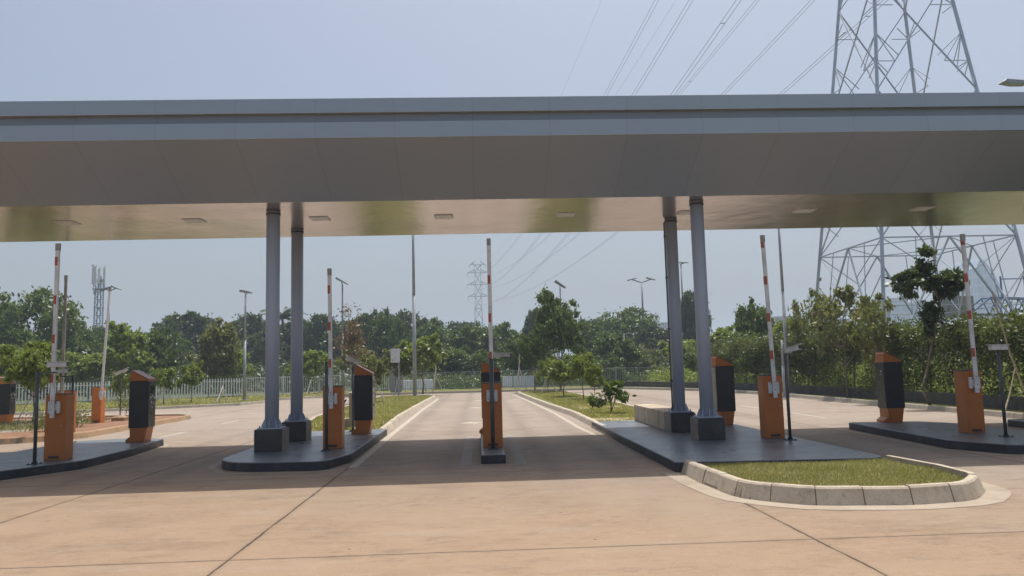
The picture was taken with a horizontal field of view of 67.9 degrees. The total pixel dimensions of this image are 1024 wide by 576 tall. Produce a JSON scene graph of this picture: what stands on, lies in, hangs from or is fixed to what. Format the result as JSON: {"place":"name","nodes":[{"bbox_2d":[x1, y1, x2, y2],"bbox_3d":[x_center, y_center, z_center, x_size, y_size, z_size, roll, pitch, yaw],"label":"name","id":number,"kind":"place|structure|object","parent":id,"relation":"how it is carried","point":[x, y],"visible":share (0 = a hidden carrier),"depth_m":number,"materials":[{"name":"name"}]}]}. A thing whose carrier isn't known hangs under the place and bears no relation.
{"place":"outdoors","nodes":[
{"label":"outdoors","id":0,"kind":"place"},
{"bbox_2d":[3,421,90,430],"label":"lawn","id":1,"kind":"structure","parent":0,"point":[40,428],"depth_m":24.63,"materials":[{"name":"plant"}]},
{"bbox_2d":[0,377,15,422],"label":"ticket machine","id":2,"kind":"object","parent":1,"relation":"on","point":[7,400],"visible":0.88,"depth_m":25.77,"materials":[{"name":"grey paint"}]},
{"bbox_2d":[0,339,60,423],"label":"young tree","id":3,"kind":"object","parent":1,"relation":"on","point":[29,362],"visible":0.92,"depth_m":25.40,"materials":[{"name":"green plant"}]},
{"bbox_2d":[0,438,162,471],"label":"pavement","id":4,"kind":"structure","parent":0,"point":[82,451],"depth_m":14.74,"materials":[{"name":"grey concrete"}]},
{"bbox_2d":[26,361,70,464],"bbox_3d":[-7.923,2.132,13.025,0.621,1.736,0.238,-1,-6,-3],"label":"camera post","id":5,"kind":"object","parent":4,"relation":"on","point":[57,364],"visible":1,"depth_m":13.02,"materials":[{"name":"metal"}]},
{"bbox_2d":[44,243,74,460],"bbox_3d":[-8.177,1.140,13.750,0.372,3.872,0.439,-1,-6,-3],"label":"boom barrier","id":6,"kind":"object","parent":4,"relation":"on","point":[59,426],"visible":0.99,"depth_m":13.55,"materials":[{"name":"orange metal"}]},
{"bbox_2d":[0,439,163,479],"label":"pavement side","id":7,"kind":"structure","parent":4,"relation":"attached to","point":[28,472],"depth_m":13.24,"materials":[{"name":"black concrete"}]},
{"bbox_2d":[125,370,155,441],"bbox_3d":[-8.312,2.634,17.029,0.502,1.582,0.400,-1,-6,-3],"label":"ticket machine","id":8,"kind":"object","parent":4,"relation":"on","point":[142,399],"visible":1,"depth_m":16.86,"materials":[{"name":"orange paint"}]},
{"bbox_2d":[15,390,351,411],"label":"lawn","id":9,"kind":"structure","parent":0,"point":[166,402],"depth_m":41.51,"materials":[{"name":"plant"}]},
{"bbox_2d":[16,378,242,403],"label":"metal fence","id":10,"kind":"object","parent":9,"relation":"on","point":[159,397],"visible":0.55,"depth_m":46.99,"materials":[{"name":"metal"}]},
{"bbox_2d":[150,366,175,403],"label":"young tree","id":11,"kind":"object","parent":9,"relation":"on","point":[163,379],"visible":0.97,"depth_m":39.91,"materials":[{"name":"green plant"}]},
{"bbox_2d":[14,395,322,414],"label":"kerb","id":12,"kind":"structure","parent":9,"relation":"on","point":[185,406],"depth_m":37.05,"materials":[{"name":"concrete"}]},
{"bbox_2d":[175,360,206,401],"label":"young tree","id":13,"kind":"object","parent":9,"relation":"on","point":[190,377],"visible":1,"depth_m":40.77,"materials":[{"name":"green plant"}]},
{"bbox_2d":[284,349,335,392],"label":"broadleaf tree","id":14,"kind":"object","parent":9,"relation":"on","point":[314,363],"visible":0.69,"depth_m":52.33,"materials":[{"name":"green plant"}]},
{"bbox_2d":[246,374,388,394],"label":"metal fence","id":15,"kind":"object","parent":9,"relation":"on","point":[318,381],"visible":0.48,"depth_m":52.38,"materials":[{"name":"metal"}]},
{"bbox_2d":[223,429,385,462],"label":"pavement","id":16,"kind":"structure","parent":0,"point":[304,451],"depth_m":13.78,"materials":[{"name":"grey concrete"}]},
{"bbox_2d":[322,268,344,448],"bbox_3d":[-3.423,1.337,14.537,0.372,3.402,0.439,-1,-6,-3],"label":"boom barrier","id":17,"kind":"object","parent":16,"relation":"on","point":[336,416],"visible":0.86,"depth_m":14.35,"materials":[{"name":"orange metal"}]},
{"bbox_2d":[351,365,374,433],"bbox_3d":[-3.455,2.574,17.647,0.502,1.582,0.400,-1,-6,-3],"label":"ticket machine","id":18,"kind":"object","parent":16,"relation":"on","point":[364,398],"visible":1,"depth_m":17.46,"materials":[{"name":"orange paint"}]},
{"bbox_2d":[311,394,432,430],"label":"lawn","id":19,"kind":"structure","parent":0,"point":[375,414],"depth_m":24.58,"materials":[{"name":"plant"}]},
{"bbox_2d":[310,395,436,433],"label":"kerb","id":20,"kind":"structure","parent":19,"relation":"on","point":[392,424],"depth_m":25.08,"materials":[{"name":"concrete"}]},
{"bbox_2d":[359,354,389,401],"bbox_3d":[-6.476,4.213,35.553,1.550,2.273,1.331,-1,-6,-4],"label":"young tree","id":21,"kind":"object","parent":19,"relation":"on","point":[375,368],"visible":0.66,"depth_m":35.36,"materials":[{"name":"green plant"}]},
{"bbox_2d":[411,235,419,395],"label":"street lamp","id":22,"kind":"object","parent":19,"relation":"on","point":[413,325],"visible":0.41,"depth_m":42.05,"materials":[{"name":"metal"}]},
{"bbox_2d":[398,332,448,393],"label":"young tree","id":23,"kind":"object","parent":19,"relation":"on","point":[432,354],"visible":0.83,"depth_m":45.19,"materials":[{"name":"green plant"}]},
{"bbox_2d":[346,386,589,393],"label":"lawn","id":24,"kind":"structure","parent":0,"point":[480,389],"depth_m":52.84,"materials":[{"name":"plant"}]},
{"bbox_2d":[403,367,650,389],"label":"metal fence","id":25,"kind":"object","parent":24,"relation":"on","point":[474,387],"visible":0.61,"depth_m":54.87,"materials":[{"name":"metal"}]},
{"bbox_2d":[481,433,504,455],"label":"pavement","id":26,"kind":"structure","parent":0,"point":[487,452],"depth_m":13.12,"materials":[{"name":"concrete"}]},
{"bbox_2d":[481,238,502,447],"bbox_3d":[-0.393,1.002,14.028,0.372,3.812,0.439,-1,-6,-3],"label":"boom barrier","id":27,"kind":"object","parent":26,"relation":"on","point":[497,414],"visible":0.81,"depth_m":13.82,"materials":[{"name":"orange metal"}]},
{"bbox_2d":[0,389,1023,575],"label":"road","id":28,"kind":"structure","parent":0,"point":[413,497],"depth_m":8.33,"materials":[{"name":"concrete"}]},
{"bbox_2d":[0,415,178,437],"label":"soil","id":29,"kind":"structure","parent":28,"relation":"on","point":[94,426],"depth_m":22.93,"materials":[{"name":"soil"}]},
{"bbox_2d":[57,275,76,432],"bbox_3d":[-11.949,1.788,20.413,0.372,4.242,0.439,-1,-6,-3],"label":"boom barrier","id":30,"kind":"object","parent":29,"relation":"on","point":[61,390],"visible":0.28,"depth_m":20.30,"materials":[{"name":"metal"}]},
{"bbox_2d":[0,414,190,443],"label":"kerb","id":31,"kind":"structure","parent":29,"relation":"on","point":[91,433],"depth_m":21.57,"materials":[{"name":"concrete"}]},
{"bbox_2d":[91,287,111,422],"bbox_3d":[-13.576,2.213,25.230,0.580,4.459,0.439,-1,-6,-3],"label":"boom barrier","id":32,"kind":"object","parent":29,"relation":"on","point":[98,405],"visible":1,"depth_m":25.00,"materials":[{"name":"metal"}]},
{"bbox_2d":[222,429,386,471],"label":"kerb","id":33,"kind":"structure","parent":28,"relation":"on","point":[281,467],"depth_m":12.41,"materials":[{"name":"black concrete"}]},
{"bbox_2d":[332,301,377,376],"bbox_3d":[-8.085,3.077,37.566,2.349,5.019,2.100,-5,-7,33],"label":"dry tree","id":34,"kind":"object","parent":28,"relation":"on","point":[358,340],"visible":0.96,"depth_m":37.48,"materials":[{"name":"brown plant"}]},
{"bbox_2d":[377,344,412,394],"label":"young tree","id":35,"kind":"object","parent":28,"relation":"on","point":[407,369],"visible":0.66,"depth_m":44.65,"materials":[{"name":"green plant"}]},
{"bbox_2d":[345,387,1023,418],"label":"kerb","id":36,"kind":"structure","parent":28,"relation":"on","point":[996,413],"depth_m":29.59,"materials":[{"name":"grey concrete"}]},
{"bbox_2d":[663,473,1010,509],"bbox_3d":[4.103,2.487,9.538,3.693,0.001,3.179,-1,-6,-3],"label":"road marking","id":37,"kind":"object","parent":28,"relation":"on","point":[993,494],"visible":0.78,"depth_m":8.44,"materials":[{"name":"beige concrete"}]},
{"bbox_2d":[849,423,1023,453],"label":"kerb","id":38,"kind":"structure","parent":28,"relation":"on","point":[994,448],"depth_m":13.23,"materials":[{"name":"black concrete"}]},
{"bbox_2d":[0,0,1023,374],"label":"sky","id":39,"kind":"structure","parent":0,"point":[51,50],"materials":[{"name":"blue"}]},
{"bbox_2d":[16,368,1020,404],"bbox_3d":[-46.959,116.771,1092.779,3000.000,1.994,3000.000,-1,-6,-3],"label":"terrain","id":40,"kind":"structure","parent":0,"point":[249,392],"depth_m":58.34,"materials":[{"name":"plant"}]},
{"bbox_2d":[0,285,93,398],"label":"broadleaf tree","id":41,"kind":"object","parent":40,"relation":"on","point":[14,315],"visible":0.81,"depth_m":59.93,"materials":[{"name":"green plant"}]},
{"bbox_2d":[58,319,104,360],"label":"broadleaf tree","id":42,"kind":"object","parent":40,"relation":"on","point":[95,339],"visible":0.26,"depth_m":67.47,"materials":[{"name":"green plant"}]},
{"bbox_2d":[65,351,115,400],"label":"broadleaf tree","id":43,"kind":"object","parent":40,"relation":"on","point":[84,365],"visible":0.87,"depth_m":51.00,"materials":[{"name":"green plant"}]},
{"bbox_2d":[92,264,105,379],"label":"telecom mast","id":44,"kind":"object","parent":40,"relation":"on","point":[100,280],"visible":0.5,"depth_m":117.51,"materials":[{"name":"metal"}]},
{"bbox_2d":[99,320,156,397],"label":"broadleaf tree","id":45,"kind":"object","parent":40,"relation":"on","point":[123,336],"visible":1,"depth_m":50.23,"materials":[{"name":"green plant"}]},
{"bbox_2d":[129,326,181,375],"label":"broadleaf tree","id":46,"kind":"object","parent":40,"relation":"on","point":[161,350],"visible":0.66,"depth_m":54.35,"materials":[{"name":"green plant"}]},
{"bbox_2d":[166,332,199,391],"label":"broadleaf tree","id":47,"kind":"object","parent":40,"relation":"on","point":[185,346],"visible":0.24,"depth_m":72.11,"materials":[{"name":"green plant"}]},
{"bbox_2d":[149,310,221,355],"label":"broadleaf tree","id":48,"kind":"object","parent":40,"relation":"on","point":[191,326],"visible":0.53,"depth_m":88.39,"materials":[{"name":"green plant"}]},
{"bbox_2d":[184,350,235,397],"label":"broadleaf tree","id":49,"kind":"object","parent":40,"relation":"on","point":[214,370],"visible":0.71,"depth_m":52.23,"materials":[{"name":"green plant"}]},
{"bbox_2d":[197,317,243,395],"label":"broadleaf tree","id":50,"kind":"object","parent":40,"relation":"on","point":[224,338],"visible":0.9,"depth_m":52.72,"materials":[{"name":"green plant"}]},
{"bbox_2d":[228,312,265,384],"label":"broadleaf tree","id":51,"kind":"object","parent":40,"relation":"on","point":[255,323],"visible":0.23,"depth_m":93.11,"materials":[{"name":"green plant"}]},
{"bbox_2d":[238,328,290,369],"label":"broadleaf tree","id":52,"kind":"object","parent":40,"relation":"on","point":[255,345],"visible":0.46,"depth_m":87.21,"materials":[{"name":"green plant"}]},
{"bbox_2d":[303,313,340,377],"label":"broadleaf tree","id":53,"kind":"object","parent":40,"relation":"on","point":[314,331],"visible":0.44,"depth_m":87.64,"materials":[{"name":"green plant"}]},
{"bbox_2d":[344,311,384,358],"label":"broadleaf tree","id":54,"kind":"object","parent":40,"relation":"on","point":[367,327],"visible":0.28,"depth_m":80.32,"materials":[{"name":"green plant"}]},
{"bbox_2d":[366,307,405,357],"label":"broadleaf tree","id":55,"kind":"object","parent":40,"relation":"on","point":[388,333],"visible":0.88,"depth_m":76.38,"materials":[{"name":"green plant"}]},
{"bbox_2d":[394,308,433,350],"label":"broadleaf tree","id":56,"kind":"object","parent":40,"relation":"on","point":[406,316],"visible":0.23,"depth_m":90.02,"materials":[{"name":"green plant"}]},
{"bbox_2d":[405,317,450,374],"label":"broadleaf tree","id":57,"kind":"object","parent":40,"relation":"on","point":[429,328],"visible":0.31,"depth_m":80.48,"materials":[{"name":"green plant"}]},
{"bbox_2d":[429,343,469,374],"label":"broadleaf tree","id":58,"kind":"object","parent":40,"relation":"on","point":[460,353],"visible":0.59,"depth_m":62.43,"materials":[{"name":"green plant"}]},
{"bbox_2d":[447,324,504,360],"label":"broadleaf tree","id":59,"kind":"object","parent":40,"relation":"on","point":[468,338],"visible":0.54,"depth_m":72.59,"materials":[{"name":"green plant"}]},
{"bbox_2d":[13,350,941,398],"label":"undergrowth","id":60,"kind":"object","parent":40,"relation":"on","point":[282,373],"visible":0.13,"depth_m":63.13,"materials":[{"name":"green plant"}]},
{"bbox_2d":[462,348,503,375],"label":"broadleaf tree","id":61,"kind":"object","parent":40,"relation":"on","point":[481,355],"visible":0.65,"depth_m":62.10,"materials":[{"name":"green plant"}]},
{"bbox_2d":[375,366,645,390],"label":"undergrowth","id":62,"kind":"object","parent":40,"relation":"on","point":[442,382],"visible":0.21,"depth_m":58.64,"materials":[{"name":"green plant"}]},
{"bbox_2d":[496,332,557,375],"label":"broadleaf tree","id":63,"kind":"object","parent":40,"relation":"on","point":[509,362],"visible":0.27,"depth_m":57.57,"materials":[{"name":"green plant"}]},
{"bbox_2d":[566,322,617,358],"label":"broadleaf tree","id":64,"kind":"object","parent":40,"relation":"on","point":[590,331],"visible":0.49,"depth_m":71.80,"materials":[{"name":"green plant"}]},
{"bbox_2d":[594,353,634,379],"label":"broadleaf tree","id":65,"kind":"object","parent":40,"relation":"on","point":[619,366],"visible":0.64,"depth_m":59.56,"materials":[{"name":"green plant"}]},
{"bbox_2d":[589,332,645,365],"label":"broadleaf tree","id":66,"kind":"object","parent":40,"relation":"on","point":[626,348],"visible":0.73,"depth_m":61.38,"materials":[{"name":"green plant"}]},
{"bbox_2d":[592,303,663,349],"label":"broadleaf tree","id":67,"kind":"object","parent":40,"relation":"on","point":[629,320],"visible":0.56,"depth_m":86.21,"materials":[{"name":"green plant"}]},
{"bbox_2d":[634,321,668,356],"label":"broadleaf tree","id":68,"kind":"object","parent":40,"relation":"on","point":[654,335],"visible":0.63,"depth_m":83.09,"materials":[{"name":"green plant"}]},
{"bbox_2d":[680,288,712,345],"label":"broadleaf tree","id":69,"kind":"object","parent":40,"relation":"on","point":[688,315],"visible":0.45,"depth_m":84.22,"materials":[{"name":"green plant"}]},
{"bbox_2d":[636,364,795,382],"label":"undergrowth","id":70,"kind":"object","parent":40,"relation":"on","point":[662,375],"visible":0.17,"depth_m":52.68,"materials":[{"name":"green plant"}]},
{"bbox_2d":[731,296,774,379],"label":"broadleaf tree","id":71,"kind":"object","parent":40,"relation":"on","point":[753,319],"visible":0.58,"depth_m":46.99,"materials":[{"name":"green plant"}]},
{"bbox_2d":[731,346,797,374],"bbox_3d":[12.843,3.934,38.427,3.386,2.646,2.882,2,-7,-29],"label":"hedge tree","id":72,"kind":"object","parent":40,"relation":"on","point":[747,362],"visible":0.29,"depth_m":37.90,"materials":[{"name":"green plant"}]},
{"bbox_2d":[786,277,839,385],"bbox_3d":[13.361,2.151,33.638,2.295,5.175,2.585,-5,-7,33],"label":"hedge tree","id":73,"kind":"object","parent":40,"relation":"on","point":[795,326],"visible":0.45,"depth_m":33.51,"materials":[{"name":"green plant"}]},
{"bbox_2d":[688,299,1023,399],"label":"vine hedge","id":74,"kind":"object","parent":40,"relation":"on","point":[954,342],"visible":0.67,"depth_m":25.42,"materials":[{"name":"green plant"}]},
{"bbox_2d":[739,349,1023,396],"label":"undergrowth","id":75,"kind":"object","parent":40,"relation":"on","point":[1019,394],"visible":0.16,"depth_m":27.66,"materials":[{"name":"green plant"}]},
{"bbox_2d":[812,0,1023,368],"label":"pylon","id":76,"kind":"object","parent":40,"relation":"on","point":[911,70],"visible":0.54,"depth_m":55.72,"materials":[{"name":"metal"}]},
{"bbox_2d":[522,390,634,420],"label":"lawn","id":77,"kind":"structure","parent":0,"point":[532,394],"depth_m":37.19,"materials":[{"name":"plant"}]},
{"bbox_2d":[515,330,552,389],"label":"lawn tree","id":78,"kind":"object","parent":77,"relation":"on","point":[530,356],"visible":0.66,"depth_m":46.38,"materials":[{"name":"green plant"}]},
{"bbox_2d":[531,283,587,389],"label":"lawn tree","id":79,"kind":"object","parent":77,"relation":"on","point":[564,334],"visible":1,"depth_m":44.53,"materials":[{"name":"green plant"}]},
{"bbox_2d":[544,359,580,395],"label":"young tree","id":80,"kind":"object","parent":77,"relation":"on","point":[560,372],"visible":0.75,"depth_m":35.65,"materials":[{"name":"green plant"}]},
{"bbox_2d":[517,390,633,425],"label":"kerb","id":81,"kind":"structure","parent":77,"relation":"on","point":[587,420],"depth_m":26.71,"materials":[{"name":"concrete"}]},
{"bbox_2d":[564,352,594,398],"bbox_3d":[3.022,3.782,32.925,1.406,2.109,1.386,2,-7,-33],"label":"young tree","id":82,"kind":"object","parent":77,"relation":"on","point":[577,364],"visible":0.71,"depth_m":32.85,"materials":[{"name":"green plant"}]},
{"bbox_2d":[583,360,605,398],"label":"young tree","id":83,"kind":"object","parent":77,"relation":"on","point":[593,370],"visible":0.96,"depth_m":29.89,"materials":[{"name":"green plant"}]},
{"bbox_2d":[586,378,636,411],"bbox_3d":[3.035,3.258,23.115,1.504,1.122,0.900,-4,-6,19],"label":"lawn shrub","id":84,"kind":"object","parent":77,"relation":"on","point":[610,388],"visible":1,"depth_m":23.02,"materials":[{"name":"green plant"}]},
{"bbox_2d":[593,420,880,462],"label":"pavement","id":85,"kind":"structure","parent":0,"point":[741,443],"depth_m":12.90,"materials":[{"name":"grey concrete"}]},
{"bbox_2d":[0,92,1023,451],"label":"gate canopy","id":86,"kind":"object","parent":85,"relation":"on","point":[272,172],"visible":1,"depth_m":13.42,"materials":[{"name":"metal"}]},
{"bbox_2d":[634,404,670,430],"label":"concrete plinth","id":87,"kind":"structure","parent":85,"relation":"on","point":[653,415],"depth_m":17.80,"materials":[{"name":"concrete"}]},
{"bbox_2d":[711,356,735,424],"bbox_3d":[4.854,2.357,17.574,0.502,1.582,0.400,-1,-6,-3],"label":"ticket machine","id":88,"kind":"object","parent":85,"relation":"on","point":[724,403],"visible":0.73,"depth_m":17.39,"materials":[{"name":"orange paint"}]},
{"bbox_2d":[592,422,881,472],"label":"pavement side","id":89,"kind":"structure","parent":85,"relation":"attached to","point":[664,461],"depth_m":12.33,"materials":[{"name":"black concrete"}]},
{"bbox_2d":[757,235,784,437],"bbox_3d":[4.863,0.910,14.435,0.372,3.812,0.439,-1,-6,-3],"label":"boom barrier","id":90,"kind":"object","parent":85,"relation":"on","point":[770,400],"visible":1,"depth_m":14.23,"materials":[{"name":"orange metal"}]},
{"bbox_2d":[783,343,802,440],"bbox_3d":[5.089,1.884,13.826,0.318,1.739,0.389,4,-8,-41],"label":"camera post","id":91,"kind":"object","parent":85,"relation":"on","point":[793,349],"visible":1,"depth_m":13.84,"materials":[{"name":"metal"}]},
{"bbox_2d":[661,387,1023,412],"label":"lawn","id":92,"kind":"structure","parent":0,"point":[1018,411],"depth_m":24.48,"materials":[{"name":"plant"}]},
{"bbox_2d":[592,381,698,387],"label":"wall","id":93,"kind":"structure","parent":92,"relation":"on","point":[655,384],"depth_m":47.97,"materials":[{"name":"concrete"}]},
{"bbox_2d":[778,229,794,393],"bbox_3d":[11.778,0.472,33.869,0.982,8.531,0.364,-1,-6,-3],"label":"street lamp","id":94,"kind":"object","parent":92,"relation":"on","point":[783,301],"visible":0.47,"depth_m":33.78,"materials":[{"name":"metal"}]},
{"bbox_2d":[806,284,876,397],"bbox_3d":[12.985,2.019,29.417,2.518,4.602,2.961,0,-6,-10],"label":"hedge tree","id":95,"kind":"object","parent":92,"relation":"on","point":[825,310],"visible":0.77,"depth_m":29.51,"materials":[{"name":"green plant"}]},
{"bbox_2d":[842,292,901,368],"bbox_3d":[12.633,2.066,26.465,2.140,3.901,1.840,0,-6,-15],"label":"hedge tree","id":96,"kind":"object","parent":92,"relation":"on","point":[880,336],"visible":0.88,"depth_m":26.32,"materials":[{"name":"green plant"}]},
{"bbox_2d":[734,383,1023,410],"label":"wall","id":97,"kind":"structure","parent":92,"relation":"on","point":[1015,403],"depth_m":25.52,"materials":[{"name":"grey concrete"}]},
{"bbox_2d":[884,243,969,404],"bbox_3d":[12.999,1.105,23.531,2.698,5.043,1.215,-1,-6,-3],"label":"young tree","id":98,"kind":"object","parent":92,"relation":"on","point":[920,272],"visible":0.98,"depth_m":23.58,"materials":[{"name":"green plant"}]},
{"bbox_2d":[877,298,924,325],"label":"office block","id":99,"kind":"structure","parent":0,"point":[900,309],"depth_m":410.35,"materials":[{"name":"grey glass"}]},
{"bbox_2d":[850,421,1023,444],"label":"pavement","id":100,"kind":"structure","parent":0,"point":[944,431],"depth_m":14.42,"materials":[{"name":"grey concrete"}]},
{"bbox_2d":[875,351,904,422],"bbox_3d":[8.523,2.224,17.192,0.502,1.582,0.400,-1,-6,-3],"label":"ticket machine","id":101,"kind":"object","parent":100,"relation":"on","point":[890,387],"visible":1,"depth_m":17.02,"materials":[{"name":"orange paint"}]},
{"bbox_2d":[953,234,985,432],"bbox_3d":[8.598,0.853,14.401,0.352,3.732,0.439,-1,-6,-3],"label":"boom barrier","id":102,"kind":"object","parent":100,"relation":"on","point":[969,402],"visible":1,"depth_m":14.21,"materials":[{"name":"orange metal"}]},
{"bbox_2d":[988,344,1014,436],"bbox_3d":[8.690,1.813,13.469,0.380,1.626,0.180,-1,-6,-3],"label":"camera post","id":103,"kind":"object","parent":100,"relation":"on","point":[997,347],"visible":1,"depth_m":13.47,"materials":[{"name":"metal"}]},
{"bbox_2d":[951,258,1002,319],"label":"glass tower","id":104,"kind":"structure","parent":0,"point":[979,289],"depth_m":422.58,"materials":[{"name":"glass"}]},
{"bbox_2d":[942,276,1023,317],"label":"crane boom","id":105,"kind":"object","parent":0,"point":[950,307],"visible":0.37,"depth_m":76.68,"materials":[{"name":"metal"}]},
{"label":"soil","id":106,"kind":"structure","parent":0,"visible":0},
{"bbox_2d":[681,455,984,505],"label":"kerb","id":107,"kind":"structure","parent":106,"relation":"on","point":[969,487],"depth_m":8.43,"materials":[{"name":"concrete"}]},
{"bbox_2d":[702,457,964,486],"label":"grass","id":108,"kind":"structure","parent":106,"relation":"on","point":[810,468],"depth_m":9.80,"materials":[{"name":"green plant"}]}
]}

